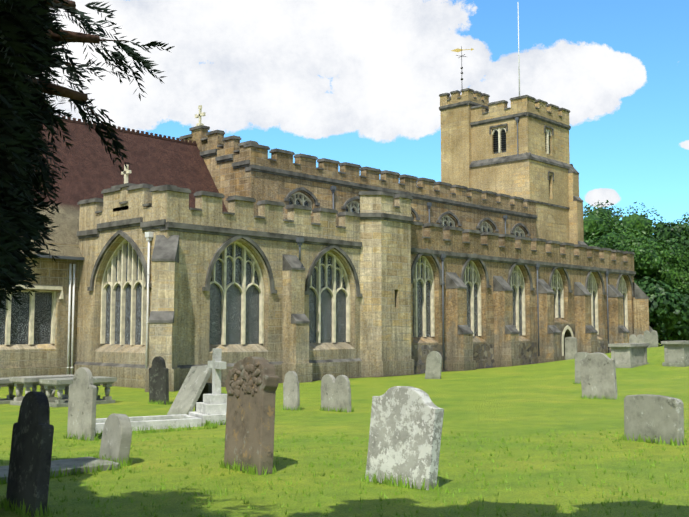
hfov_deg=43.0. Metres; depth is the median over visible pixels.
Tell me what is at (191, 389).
leaning slab
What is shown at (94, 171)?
church tile roof
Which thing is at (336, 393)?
double headstone
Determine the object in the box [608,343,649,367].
chest tomb
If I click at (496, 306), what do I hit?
brown church walls
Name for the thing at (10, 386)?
table tomb
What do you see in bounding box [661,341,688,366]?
chest tomb
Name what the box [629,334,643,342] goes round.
headstone
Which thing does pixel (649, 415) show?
headstone
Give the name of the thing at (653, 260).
tree
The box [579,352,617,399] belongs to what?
headstone
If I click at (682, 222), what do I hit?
tree
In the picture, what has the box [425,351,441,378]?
headstone
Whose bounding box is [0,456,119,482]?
ledger slab
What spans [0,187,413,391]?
church walls
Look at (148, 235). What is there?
church pipes
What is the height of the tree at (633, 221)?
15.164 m
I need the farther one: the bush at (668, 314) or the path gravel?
the bush at (668, 314)
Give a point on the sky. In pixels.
(360, 82)
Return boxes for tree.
[0,0,174,315]
[583,200,646,224]
[583,201,664,245]
[584,221,688,294]
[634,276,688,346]
[647,220,688,253]
[655,214,688,287]
[671,218,688,226]
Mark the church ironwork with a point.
(461, 61)
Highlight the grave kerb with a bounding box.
[95,414,201,432]
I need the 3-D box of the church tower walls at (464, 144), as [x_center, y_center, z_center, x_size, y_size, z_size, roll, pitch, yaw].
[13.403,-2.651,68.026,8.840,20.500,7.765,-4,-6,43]
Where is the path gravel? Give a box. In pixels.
[1,367,494,389]
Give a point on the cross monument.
(212, 407)
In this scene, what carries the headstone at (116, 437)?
on the ground
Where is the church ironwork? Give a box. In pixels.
[456,46,465,79]
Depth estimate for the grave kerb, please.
17.34 m
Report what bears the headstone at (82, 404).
on the ground
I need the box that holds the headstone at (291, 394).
[283,371,299,409]
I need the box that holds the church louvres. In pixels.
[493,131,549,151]
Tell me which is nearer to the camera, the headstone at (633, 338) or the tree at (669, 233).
the headstone at (633, 338)
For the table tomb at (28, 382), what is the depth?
24.98 m
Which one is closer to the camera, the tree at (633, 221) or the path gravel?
the path gravel
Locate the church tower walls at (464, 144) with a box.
[440,90,583,243]
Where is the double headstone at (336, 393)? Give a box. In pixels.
[321,374,350,411]
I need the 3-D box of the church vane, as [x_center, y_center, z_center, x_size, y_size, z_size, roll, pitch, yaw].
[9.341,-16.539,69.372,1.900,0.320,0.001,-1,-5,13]
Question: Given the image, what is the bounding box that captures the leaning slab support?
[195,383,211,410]
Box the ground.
[0,343,688,516]
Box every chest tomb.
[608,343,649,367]
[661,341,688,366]
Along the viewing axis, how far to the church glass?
35.22 m
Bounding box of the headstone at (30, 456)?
[6,391,53,516]
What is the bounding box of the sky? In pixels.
[36,0,688,233]
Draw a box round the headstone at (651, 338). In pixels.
[643,330,657,347]
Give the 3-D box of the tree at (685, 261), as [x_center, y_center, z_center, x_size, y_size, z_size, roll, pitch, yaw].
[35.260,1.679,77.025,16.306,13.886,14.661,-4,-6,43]
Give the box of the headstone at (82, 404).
[67,367,96,440]
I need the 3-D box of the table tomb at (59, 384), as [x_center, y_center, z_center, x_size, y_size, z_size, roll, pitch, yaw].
[-7.489,3.790,24.615,0.900,0.840,1.900,-4,-6,41]
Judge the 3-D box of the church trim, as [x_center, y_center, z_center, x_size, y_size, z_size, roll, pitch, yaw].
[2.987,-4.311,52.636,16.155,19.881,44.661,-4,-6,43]
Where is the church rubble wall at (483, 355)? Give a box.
[411,324,607,373]
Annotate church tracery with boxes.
[5,105,627,355]
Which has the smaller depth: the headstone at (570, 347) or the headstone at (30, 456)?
the headstone at (30, 456)
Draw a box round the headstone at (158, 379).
[149,356,168,404]
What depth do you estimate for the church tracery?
35.67 m
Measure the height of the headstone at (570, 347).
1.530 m
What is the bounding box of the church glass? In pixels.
[0,194,624,344]
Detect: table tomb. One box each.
[0,377,46,403]
[9,374,73,405]
[39,376,116,406]
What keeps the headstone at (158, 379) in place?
on the ground
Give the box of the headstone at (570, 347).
[565,337,576,359]
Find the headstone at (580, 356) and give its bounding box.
[575,352,589,383]
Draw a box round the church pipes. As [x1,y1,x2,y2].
[27,8,609,374]
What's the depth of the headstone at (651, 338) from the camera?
46.31 m
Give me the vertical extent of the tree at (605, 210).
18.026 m
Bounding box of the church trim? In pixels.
[74,88,653,368]
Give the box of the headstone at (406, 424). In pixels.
[365,386,443,489]
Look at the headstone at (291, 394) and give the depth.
21.42 m
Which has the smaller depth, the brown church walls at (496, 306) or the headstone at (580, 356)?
the headstone at (580, 356)
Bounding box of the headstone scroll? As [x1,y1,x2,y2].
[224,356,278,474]
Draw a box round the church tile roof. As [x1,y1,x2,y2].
[21,115,227,256]
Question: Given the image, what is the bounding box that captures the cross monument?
[189,348,226,425]
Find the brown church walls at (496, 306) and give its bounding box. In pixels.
[183,128,648,370]
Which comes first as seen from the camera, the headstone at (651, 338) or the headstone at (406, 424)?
the headstone at (406, 424)
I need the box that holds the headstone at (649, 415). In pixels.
[624,394,683,445]
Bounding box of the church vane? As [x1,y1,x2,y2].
[451,48,473,51]
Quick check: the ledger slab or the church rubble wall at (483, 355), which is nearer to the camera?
the ledger slab
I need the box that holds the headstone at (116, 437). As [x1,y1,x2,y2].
[99,413,131,465]
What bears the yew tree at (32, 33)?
on the ground
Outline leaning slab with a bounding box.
[167,365,211,414]

